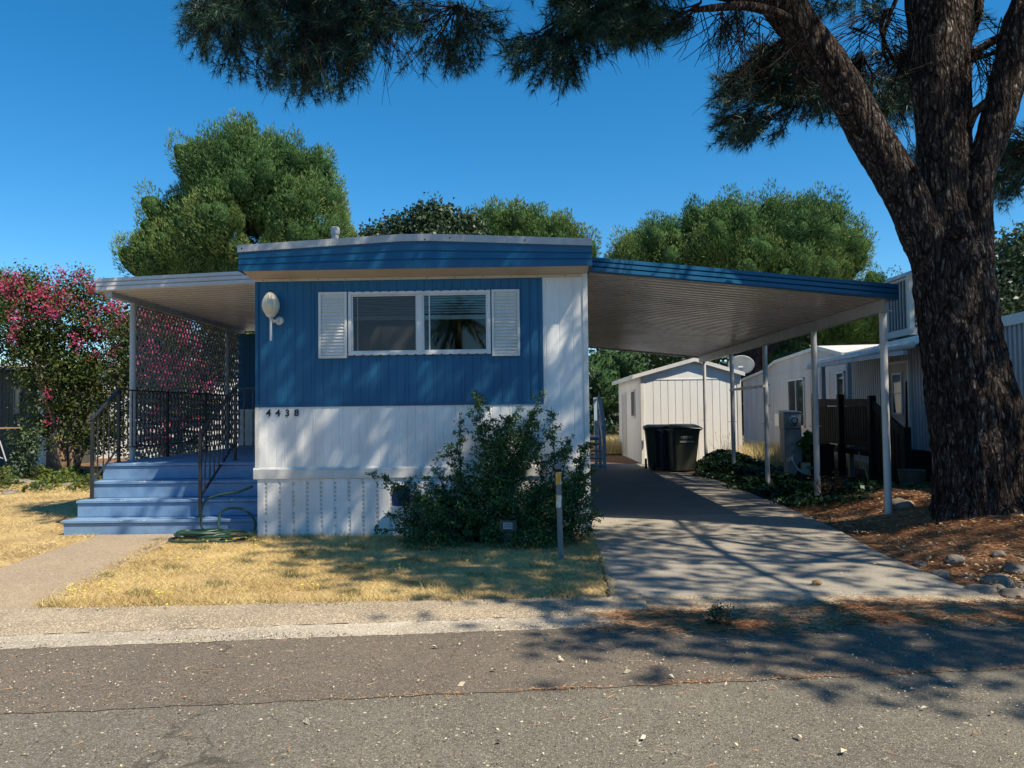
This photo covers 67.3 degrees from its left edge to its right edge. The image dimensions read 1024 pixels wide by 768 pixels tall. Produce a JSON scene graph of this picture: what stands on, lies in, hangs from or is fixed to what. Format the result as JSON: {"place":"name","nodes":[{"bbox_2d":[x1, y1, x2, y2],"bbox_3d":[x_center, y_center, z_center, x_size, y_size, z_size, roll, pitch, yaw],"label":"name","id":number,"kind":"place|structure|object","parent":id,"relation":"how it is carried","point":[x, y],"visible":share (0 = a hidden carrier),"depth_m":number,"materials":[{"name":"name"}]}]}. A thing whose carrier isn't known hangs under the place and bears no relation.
{"place":"outdoors","nodes":[
{"label":"outdoors","id":0,"kind":"place"},
{"bbox_2d":[0,482,99,567],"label":"side lawn","id":1,"kind":"structure","parent":0,"point":[9,540],"depth_m":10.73,"materials":[{"name":"beige plant"}]},
{"bbox_2d":[0,463,104,492],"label":"ground cover","id":2,"kind":"object","parent":1,"relation":"on","point":[47,476],"visible":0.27,"depth_m":17.47,"materials":[{"name":"green plant"}]},
{"bbox_2d":[30,529,609,608],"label":"front lawn","id":3,"kind":"structure","parent":0,"point":[530,587],"depth_m":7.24,"materials":[{"name":"yellow plant"}]},
{"bbox_2d":[168,486,256,543],"bbox_3d":[-3.607,1.597,9.324,0.989,0.662,0.830,-1,-2,1],"label":"garden hose","id":4,"kind":"object","parent":3,"relation":"on","point":[202,533],"visible":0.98,"depth_m":9.16,"materials":[{"name":"green rubber"}]},
{"bbox_2d":[68,536,550,605],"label":"lawn flowers","id":5,"kind":"object","parent":3,"relation":"on","point":[399,567],"visible":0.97,"depth_m":7.54,"materials":[{"name":"yellow plant"}]},
{"bbox_2d":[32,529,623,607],"bbox_3d":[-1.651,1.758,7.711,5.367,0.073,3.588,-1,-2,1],"label":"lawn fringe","id":6,"kind":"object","parent":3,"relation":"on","point":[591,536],"visible":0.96,"depth_m":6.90,"materials":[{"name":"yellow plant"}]},
{"bbox_2d":[365,389,603,550],"bbox_3d":[-0.354,0.951,8.784,2.808,1.817,1.247,-1,-2,1],"label":"front shrub","id":7,"kind":"object","parent":3,"relation":"on","point":[468,513],"visible":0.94,"depth_m":8.77,"materials":[{"name":"green plant"}]},
{"bbox_2d":[499,520,516,548],"bbox_3d":[-0.043,1.670,8.405,0.190,0.351,0.049,-1,-2,1],"label":"utility marker","id":8,"kind":"object","parent":3,"relation":"on","point":[506,526],"visible":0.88,"depth_m":8.39,"materials":[{"name":"grey plastic"}]},
{"bbox_2d":[554,463,563,559],"bbox_3d":[0.478,1.312,7.801,0.080,1.012,0.072,-1,-2,1],"label":"marker post","id":9,"kind":"object","parent":3,"relation":"on","point":[558,467],"visible":0.98,"depth_m":7.78,"materials":[{"name":"grey plastic"}]},
{"bbox_2d":[0,668,1023,767],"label":"road","id":10,"kind":"structure","parent":0,"point":[298,737],"depth_m":3.73,"materials":[{"name":"grey asphalt"}]},
{"bbox_2d":[0,625,1023,767],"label":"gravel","id":11,"kind":"structure","parent":10,"relation":"on","point":[510,681],"depth_m":4.19,"materials":[{"name":"grey gravel"}]},
{"bbox_2d":[6,620,1017,765],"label":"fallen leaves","id":12,"kind":"object","parent":10,"relation":"on","point":[505,667],"visible":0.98,"depth_m":4.27,"materials":[{"name":"brown plant"}]},
{"bbox_2d":[305,635,993,751],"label":"fallen leaves","id":13,"kind":"object","parent":10,"relation":"on","point":[545,639],"visible":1,"depth_m":4.27,"materials":[{"name":"brown plant"}]},
{"bbox_2d":[0,613,1023,713],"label":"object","id":14,"kind":"structure","parent":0,"point":[341,663],"depth_m":4.72,"materials":[{"name":"grey asphalt"}]},
{"bbox_2d":[299,664,1023,700],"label":"pine needle litter","id":15,"kind":"object","parent":14,"relation":"on","point":[816,676],"visible":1,"depth_m":4.35,"materials":[{"name":"brown plant"}]},
{"bbox_2d":[701,600,742,626],"bbox_3d":[1.483,1.645,5.449,0.268,0.202,0.225,-2,-3,37],"label":"weed tuft","id":16,"kind":"object","parent":14,"relation":"on","point":[715,610],"visible":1,"depth_m":5.45,"materials":[{"name":"green plant"}]},
{"bbox_2d":[0,425,1023,648],"bbox_3d":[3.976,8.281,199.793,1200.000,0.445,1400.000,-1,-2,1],"label":"ground","id":17,"kind":"structure","parent":0,"point":[618,458],"depth_m":8.39,"materials":[{"name":"soil"}]},
{"bbox_2d":[0,266,19,321],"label":"pine tree","id":18,"kind":"object","parent":17,"relation":"on","point":[2,269],"visible":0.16,"depth_m":51.14,"materials":[{"name":"plant"}]},
{"bbox_2d":[0,427,20,460],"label":"folding table","id":19,"kind":"object","parent":17,"relation":"on","point":[0,441],"visible":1,"depth_m":17.60,"materials":[{"name":"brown wood"}]},
{"bbox_2d":[1,490,20,494],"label":"rock","id":20,"kind":"object","parent":17,"relation":"on","point":[4,492],"visible":0.62,"depth_m":15.17,"materials":[{"name":"grey stone"}]},
{"bbox_2d":[10,479,34,483],"bbox_3d":[-11.139,2.268,17.480,0.711,0.230,0.525,-1,-2,1],"label":"rock","id":21,"kind":"object","parent":17,"relation":"on","point":[25,480],"visible":0.2,"depth_m":17.38,"materials":[{"name":"grey stone"}]},
{"bbox_2d":[0,416,45,476],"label":"garden shrub","id":22,"kind":"object","parent":17,"relation":"on","point":[32,448],"visible":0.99,"depth_m":18.15,"materials":[{"name":"green plant"}]},
{"bbox_2d":[0,366,96,468],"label":"dark shed","id":23,"kind":"structure","parent":17,"relation":"on","point":[6,400],"depth_m":22.28,"materials":[{"name":"paint"}]},
{"bbox_2d":[13,388,20,413],"bbox_3d":[-14.330,0.485,22.264,0.201,0.762,0.039,-1,-2,1],"label":"window","id":24,"kind":"structure","parent":23,"relation":"in","point":[16,393],"depth_m":22.25,"materials":[{"name":"grey glass"}]},
{"bbox_2d":[0,534,175,608],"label":"walkway","id":25,"kind":"structure","parent":17,"relation":"on","point":[23,583],"depth_m":7.70,"materials":[{"name":"beige concrete"}]},
{"bbox_2d":[0,258,216,469],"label":"crepe myrtle","id":26,"kind":"object","parent":17,"relation":"on","point":[35,348],"visible":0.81,"depth_m":20.47,"materials":[{"name":"green plant"}]},
{"bbox_2d":[0,360,237,457],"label":"white home","id":27,"kind":"object","parent":17,"relation":"on","point":[105,456],"depth_m":27.22,"materials":[{"name":"grey"}]},
{"bbox_2d":[62,387,257,534],"bbox_3d":[-4.402,1.078,12.903,2.590,1.954,6.234,-1,-2,1],"label":"porch","id":28,"kind":"object","parent":17,"relation":"on","point":[169,494],"visible":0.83,"depth_m":10.40,"materials":[{"name":"blue paint"}]},
{"bbox_2d":[91,306,254,460],"bbox_3d":[-7.932,0.044,18.376,4.663,4.598,2.854,-1,-2,1],"label":"crepe myrtle","id":29,"kind":"object","parent":17,"relation":"on","point":[124,360],"visible":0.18,"depth_m":18.44,"materials":[{"name":"green plant"}]},
{"bbox_2d":[108,107,354,332],"bbox_3d":[-13.903,-5.288,38.554,12.231,16.918,6.546,-1,-2,1],"label":"pine tree","id":30,"kind":"object","parent":17,"relation":"on","point":[244,179],"visible":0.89,"depth_m":37.05,"materials":[{"name":"green plant"}]},
{"bbox_2d":[0,593,648,635],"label":"kerb","id":31,"kind":"structure","parent":17,"relation":"on","point":[21,621],"depth_m":5.75,"materials":[{"name":"grey concrete"}]},
{"bbox_2d":[43,595,585,611],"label":"gravel","id":32,"kind":"structure","parent":31,"relation":"on","point":[308,603],"depth_m":5.98,"materials":[{"name":"beige gravel"}]},
{"bbox_2d":[0,614,653,648],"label":"gutter","id":33,"kind":"object","parent":17,"relation":"on","point":[146,637],"visible":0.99,"depth_m":5.41,"materials":[{"name":"concrete"}]},
{"bbox_2d":[0,609,928,647],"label":"gravel","id":34,"kind":"structure","parent":33,"relation":"on","point":[484,629],"depth_m":5.44,"materials":[{"name":"grey gravel"}]},
{"bbox_2d":[346,219,359,237],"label":"pine tree","id":35,"kind":"object","parent":17,"relation":"on","point":[354,233],"visible":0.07,"depth_m":44.09,"materials":[{"name":"green plant"}]},
{"bbox_2d":[237,226,591,536],"bbox_3d":[-2.221,0.150,18.213,6.750,4.165,18.080,-1,-2,1],"label":"mobile home","id":36,"kind":"object","parent":17,"relation":"on","point":[386,354],"visible":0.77,"depth_m":9.47,"materials":[{"name":"blue paint"}]},
{"bbox_2d":[95,271,254,460],"bbox_3d":[-4.465,-0.159,13.454,2.725,2.705,5.351,-1,-2,1],"label":"porch awning","id":37,"kind":"object","parent":36,"relation":"attached to","point":[224,301],"visible":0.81,"depth_m":12.42,"materials":[{"name":"metal"}]},
{"bbox_2d":[262,290,283,340],"bbox_3d":[-2.941,-0.836,9.414,0.224,0.620,0.252,-1,-2,1],"label":"wall lamp","id":38,"kind":"object","parent":36,"relation":"attached to","point":[270,304],"visible":1,"depth_m":9.35,"materials":[{"name":"glass"}]},
{"bbox_2d":[391,485,410,505],"bbox_3d":[-1.323,1.327,9.188,0.240,0.240,0.234,-1,-2,1],"label":"faucet cover","id":39,"kind":"object","parent":36,"relation":"attached to","point":[395,502],"visible":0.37,"depth_m":9.09,"materials":[{"name":"blue plastic"}]},
{"bbox_2d":[348,289,490,355],"bbox_3d":[-1.143,-0.755,9.513,1.760,0.794,0.088,-1,-2,1],"label":"window","id":40,"kind":"structure","parent":36,"relation":"in","point":[420,317],"depth_m":9.50,"materials":[{"name":"metal"}]},
{"bbox_2d":[356,191,491,236],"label":"oak tree","id":41,"kind":"object","parent":17,"relation":"on","point":[441,219],"visible":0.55,"depth_m":54.80,"materials":[{"name":"green plant"}]},
{"bbox_2d":[1,522,1023,767],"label":"pine needle litter","id":42,"kind":"object","parent":17,"relation":"on","point":[543,644],"visible":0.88,"depth_m":4.96,"materials":[{"name":"brown plant"}]},
{"bbox_2d":[466,193,602,256],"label":"pine tree","id":43,"kind":"object","parent":17,"relation":"on","point":[510,219],"visible":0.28,"depth_m":60.59,"materials":[{"name":"green plant"}]},
{"bbox_2d":[167,0,1023,523],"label":"pine tree","id":44,"kind":"object","parent":17,"relation":"on","point":[941,184],"visible":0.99,"depth_m":8.88,"materials":[{"name":"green plant"}]},
{"bbox_2d":[590,433,621,453],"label":"tall dry grass","id":45,"kind":"structure","parent":17,"relation":"on","point":[613,446],"depth_m":25.67,"materials":[{"name":"beige plant"}]},
{"bbox_2d":[588,348,728,438],"bbox_3d":[4.991,0.362,33.061,10.177,6.705,4.698,-1,-2,1],"label":"oak tree","id":46,"kind":"object","parent":17,"relation":"on","point":[607,368],"visible":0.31,"depth_m":32.13,"materials":[{"name":"green plant"}]},
{"bbox_2d":[612,358,744,463],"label":"shed","id":47,"kind":"structure","parent":17,"relation":"on","point":[670,394],"depth_m":21.21,"materials":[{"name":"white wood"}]},
{"bbox_2d":[622,395,625,453],"bbox_3d":[3.637,1.334,24.852,0.016,1.960,0.940,-1,-2,1],"label":"door","id":48,"kind":"structure","parent":47,"relation":"in","point":[623,396],"depth_m":24.87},
{"bbox_2d":[631,389,635,417],"bbox_3d":[3.581,0.585,22.727,0.030,0.830,0.800,-1,-2,1],"label":"window","id":49,"kind":"structure","parent":47,"relation":"in","point":[633,402],"depth_m":22.71,"materials":[{"name":"grey glass"}]},
{"bbox_2d":[661,424,702,470],"bbox_3d":[4.055,1.529,18.453,0.757,1.143,1.026,0,-2,-7],"label":"wheeled bin","id":50,"kind":"object","parent":17,"relation":"on","point":[682,444],"visible":0.96,"depth_m":18.10,"materials":[{"name":"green plastic"}]},
{"bbox_2d":[590,464,801,515],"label":"carport slab","id":51,"kind":"structure","parent":17,"relation":"on","point":[633,489],"depth_m":13.23,"materials":[{"name":"concrete"}]},
{"bbox_2d":[590,397,605,470],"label":"side stairs","id":52,"kind":"structure","parent":51,"relation":"on","point":[599,450],"depth_m":19.71,"materials":[{"name":"blue paint"}]},
{"bbox_2d":[643,424,669,467],"bbox_3d":[3.655,1.569,19.210,0.724,1.125,0.986,-1,-2,7],"label":"wheeled bin","id":53,"kind":"object","parent":51,"relation":"on","point":[650,431],"visible":0.56,"depth_m":18.90,"materials":[{"name":"black plastic"}]},
{"bbox_2d":[651,428,667,469],"bbox_3d":[3.801,1.602,18.855,0.626,1.032,0.866,0,-2,-14],"label":"wheeled bin","id":54,"kind":"object","parent":51,"relation":"on","point":[661,450],"visible":0.29,"depth_m":18.59,"materials":[{"name":"blue plastic"}]},
{"bbox_2d":[709,432,745,450],"bbox_3d":[5.381,1.613,19.153,0.886,0.890,0.589,-1,-2,1],"label":"bare shrub","id":55,"kind":"object","parent":17,"relation":"on","point":[727,445],"visible":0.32,"depth_m":19.18,"materials":[{"name":"grey plant"}]},
{"bbox_2d":[728,355,753,373],"bbox_3d":[7.576,0.702,25.332,0.630,3.280,0.631,0,-2,-26],"label":"satellite dish","id":56,"kind":"object","parent":17,"relation":"on","point":[743,363],"visible":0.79,"depth_m":25.38,"materials":[{"name":"grey metal"}]},
{"bbox_2d":[603,177,879,375],"bbox_3d":[11.785,-3.756,40.029,14.213,13.339,6.565,-1,-2,1],"label":"pine tree","id":57,"kind":"object","parent":17,"relation":"on","point":[811,235],"visible":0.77,"depth_m":38.29,"materials":[{"name":"green plant"}]},
{"bbox_2d":[587,257,898,515],"bbox_3d":[2.997,0.302,14.824,3.910,3.473,10.696,-1,-2,1],"label":"carport","id":58,"kind":"object","parent":17,"relation":"on","point":[704,315],"visible":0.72,"depth_m":11.56,"materials":[{"name":"metal"}]},
{"bbox_2d":[717,336,860,430],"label":"oak tree","id":59,"kind":"object","parent":17,"relation":"on","point":[778,353],"visible":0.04,"depth_m":40.72,"materials":[{"name":"green plant"}]},
{"bbox_2d":[778,410,810,474],"bbox_3d":[5.886,1.301,15.509,0.600,1.539,1.095,0,-2,-11],"label":"meter pedestal","id":60,"kind":"object","parent":17,"relation":"on","point":[790,435],"visible":0.87,"depth_m":15.71,"materials":[{"name":"grey metal"}]},
{"bbox_2d":[570,590,1023,645],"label":"pine needle litter","id":61,"kind":"object","parent":17,"relation":"on","point":[1010,614],"visible":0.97,"depth_m":5.61,"materials":[{"name":"brown plant"}]},
{"bbox_2d":[736,439,867,467],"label":"tall dry grass","id":62,"kind":"structure","parent":17,"relation":"on","point":[755,451],"depth_m":19.31,"materials":[{"name":"beige plant"}]},
{"bbox_2d":[796,429,812,471],"bbox_3d":[6.154,1.506,15.870,0.718,1.167,0.672,-1,-2,1],"label":"oleander","id":63,"kind":"object","parent":17,"relation":"on","point":[807,440],"visible":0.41,"depth_m":15.74,"materials":[{"name":"green plant"}]},
{"bbox_2d":[692,449,929,509],"bbox_3d":[5.648,1.750,15.106,3.335,0.619,8.908,-1,-2,1],"label":"ivy","id":64,"kind":"object","parent":17,"relation":"on","point":[717,464],"visible":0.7,"depth_m":14.36,"materials":[{"name":"green plant"}]},
{"bbox_2d":[741,276,893,353],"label":"pine tree","id":65,"kind":"object","parent":17,"relation":"on","point":[866,330],"visible":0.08,"depth_m":42.00,"materials":[{"name":"plant"}]},
{"bbox_2d":[807,443,834,477],"bbox_3d":[6.293,1.575,15.783,0.410,0.700,0.740,-1,-2,1],"label":"storage box","id":66,"kind":"object","parent":17,"relation":"on","point":[826,458],"visible":0.51,"depth_m":15.44,"materials":[{"name":"green paint"}]},
{"bbox_2d":[807,472,851,496],"bbox_3d":[4.868,1.566,11.865,0.714,0.449,0.479,-1,-2,1],"label":"bare shrub","id":67,"kind":"object","parent":17,"relation":"on","point":[832,487],"visible":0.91,"depth_m":11.84,"materials":[{"name":"grey plant"}]},
{"bbox_2d":[643,593,1023,622],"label":"driveway apron","id":68,"kind":"object","parent":17,"relation":"on","point":[684,601],"visible":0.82,"depth_m":6.04,"materials":[{"name":"grey concrete"}]},
{"bbox_2d":[807,341,918,476],"bbox_3d":[7.426,0.632,15.819,1.020,2.760,4.852,-1,-2,1],"label":"patio cover","id":69,"kind":"object","parent":17,"relation":"on","point":[849,359],"visible":0.73,"depth_m":15.82,"materials":[{"name":"grey metal"}]},
{"bbox_2d":[858,452,868,479],"bbox_3d":[6.415,1.610,13.924,0.076,0.713,1.036,-1,-2,13],"label":"garden stake","id":70,"kind":"object","parent":17,"relation":"on","point":[863,465],"visible":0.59,"depth_m":14.14,"materials":[{"name":"brown"}]},
{"bbox_2d":[811,394,930,482],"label":"entry steps","id":71,"kind":"structure","parent":17,"relation":"on","point":[845,423],"depth_m":14.31,"materials":[{"name":"green paint"}]},
{"bbox_2d":[905,381,907,426],"bbox_3d":[7.708,0.594,15.417,0.115,1.303,0.885,-1,-2,1],"label":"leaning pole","id":72,"kind":"object","parent":71,"relation":"on","point":[906,407],"visible":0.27,"depth_m":14.99,"materials":[{"name":"brown"}]},
{"bbox_2d":[853,261,902,282],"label":"pine tree","id":73,"kind":"object","parent":17,"relation":"on","point":[873,276],"visible":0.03,"depth_m":59.44,"materials":[{"name":"green plant"}]},
{"bbox_2d":[741,311,1023,469],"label":"neighbour home","id":74,"kind":"object","parent":17,"relation":"on","point":[789,382],"visible":0.37,"depth_m":18.63,"materials":[{"name":"white metal"}]},
{"bbox_2d":[768,384,769,405],"bbox_3d":[8.805,0.389,26.533,0.050,0.760,0.605,-1,-2,5],"label":"window","id":75,"kind":"structure","parent":74,"relation":"in","point":[768,384],"depth_m":26.24,"materials":[{"name":"grey"}]},
{"bbox_2d":[787,378,805,427],"bbox_3d":[8.469,0.561,22.906,0.148,1.430,1.738,-1,-2,2],"label":"window","id":76,"kind":"structure","parent":74,"relation":"in","point":[795,387],"depth_m":22.75,"materials":[{"name":"grey glass"}]},
{"bbox_2d":[836,371,845,398],"bbox_3d":[8.088,0.071,18.918,0.061,0.760,0.576,-1,-2,4],"label":"window","id":77,"kind":"structure","parent":74,"relation":"in","point":[840,376],"depth_m":18.92,"materials":[{"name":"grey"}]},
{"bbox_2d":[889,363,908,426],"bbox_3d":[7.738,0.584,15.406,0.090,1.980,0.974,-1,-2,5],"label":"door","id":78,"kind":"structure","parent":74,"relation":"in","point":[897,372],"depth_m":15.46,"materials":[{"name":"grey"}]},
{"bbox_2d":[884,271,917,339],"bbox_3d":[8.151,-1.435,15.111,1.010,1.537,1.540,-1,-2,1],"label":"evaporative cooler","id":79,"kind":"object","parent":74,"relation":"on","point":[901,320],"visible":0.38,"depth_m":15.16,"materials":[{"name":"grey metal"}]},
{"bbox_2d":[746,487,1023,600],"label":"pine needle litter","id":80,"kind":"object","parent":17,"relation":"on","point":[925,490],"visible":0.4,"depth_m":8.45,"materials":[{"name":"brown plant"}]},
{"bbox_2d":[892,498,914,510],"bbox_3d":[4.972,1.567,9.823,0.234,0.221,0.351,0,-2,-15],"label":"rock","id":81,"kind":"object","parent":17,"relation":"on","point":[900,504],"visible":0.68,"depth_m":9.74,"materials":[{"name":"grey stone"}]},
{"bbox_2d":[876,482,930,489],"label":"weeds","id":82,"kind":"object","parent":17,"relation":"on","point":[926,485],"visible":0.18,"depth_m":11.62,"materials":[{"name":"green plant"}]},
{"bbox_2d":[897,469,925,487],"bbox_3d":[6.337,1.514,12.182,0.420,0.310,0.420,-1,-2,1],"label":"plant pot","id":83,"kind":"object","parent":17,"relation":"on","point":[916,476],"visible":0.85,"depth_m":12.04,"materials":[{"name":"black plastic"}]},
{"bbox_2d":[912,560,928,567],"bbox_3d":[3.973,1.765,7.486,0.142,0.084,0.141,1,-3,-39],"label":"rock","id":84,"kind":"object","parent":17,"relation":"on","point":[919,563],"visible":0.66,"depth_m":7.46,"materials":[{"name":"grey stone"}]},
{"bbox_2d":[930,569,950,578],"bbox_3d":[3.916,1.749,7.017,0.180,0.115,0.177,-1,-2,21],"label":"rock","id":85,"kind":"object","parent":17,"relation":"on","point":[943,574],"visible":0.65,"depth_m":6.98,"materials":[{"name":"grey stone"}]},
{"bbox_2d":[944,554,964,564],"bbox_3d":[4.290,1.712,7.450,0.195,0.127,0.194,1,-3,-43],"label":"rock","id":86,"kind":"object","parent":17,"relation":"on","point":[952,558],"visible":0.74,"depth_m":7.40,"materials":[{"name":"grey stone"}]},
{"bbox_2d":[962,573,973,578],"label":"rock","id":87,"kind":"object","parent":17,"relation":"on","point":[970,576],"visible":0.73,"depth_m":6.90,"materials":[{"name":"grey stone"}]},
{"bbox_2d":[962,583,996,592],"bbox_3d":[3.860,1.715,6.322,0.326,0.147,0.240,0,-2,-21],"label":"rock","id":88,"kind":"object","parent":17,"relation":"on","point":[980,588],"visible":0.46,"depth_m":6.26,"materials":[{"name":"grey stone"}]},
{"bbox_2d":[979,573,1014,587],"bbox_3d":[4.150,1.712,6.584,0.260,0.173,0.302,-2,-2,28],"label":"rock","id":89,"kind":"object","parent":17,"relation":"on","point":[1002,579],"visible":0.61,"depth_m":6.50,"materials":[{"name":"grey stone"}]},
{"bbox_2d":[991,550,1006,556],"bbox_3d":[4.664,1.629,7.359,0.130,0.082,0.107,-1,-2,1],"label":"rock","id":90,"kind":"object","parent":17,"relation":"on","point":[996,553],"visible":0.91,"depth_m":7.34,"materials":[{"name":"grey stone"}]},
{"bbox_2d":[992,584,1005,589],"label":"rock","id":91,"kind":"object","parent":17,"relation":"on","point":[999,586],"visible":0.23,"depth_m":6.38,"materials":[{"name":"grey stone"}]},
{"bbox_2d":[994,218,1023,315],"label":"oak tree","id":92,"kind":"object","parent":17,"relation":"on","point":[1009,266],"visible":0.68,"depth_m":25.45,"materials":[{"name":"green plant"}]},
{"bbox_2d":[996,588,1023,598],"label":"rock","id":93,"kind":"object","parent":17,"relation":"on","point":[1012,593],"visible":0.57,"depth_m":6.09,"materials":[{"name":"grey stone"}]},
{"bbox_2d":[1003,561,1023,574],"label":"rock","id":94,"kind":"object","parent":17,"relation":"on","point":[1011,566],"visible":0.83,"depth_m":6.89,"materials":[{"name":"grey stone"}]},
{"bbox_2d":[1014,581,1023,588],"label":"rock","id":95,"kind":"object","parent":17,"relation":"on","point":[1018,585],"visible":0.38,"depth_m":6.47,"materials":[{"name":"grey stone"}]},
{"bbox_2d":[0,0,1023,363],"label":"sky","id":96,"kind":"structure","parent":0,"point":[92,92],"materials":[{"name":"blue"}]},
{"bbox_2d":[591,514,979,595],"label":"driveway","id":97,"kind":"structure","parent":0,"point":[745,535],"depth_m":7.60,"materials":[{"name":"concrete"}]},
{"bbox_2d":[598,517,968,595],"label":"fallen leaves","id":98,"kind":"object","parent":97,"relation":"on","point":[779,565],"visible":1,"depth_m":8.28,"materials":[{"name":"brown plant"}]},
{"bbox_2d":[812,579,821,584],"bbox_3d":[2.585,1.682,6.522,0.104,0.043,0.090,-1,-2,1],"label":"debris clump","id":99,"kind":"object","parent":97,"relation":"on","point":[816,582],"visible":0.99,"depth_m":6.49,"materials":[{"name":"beige plant"}]}
]}

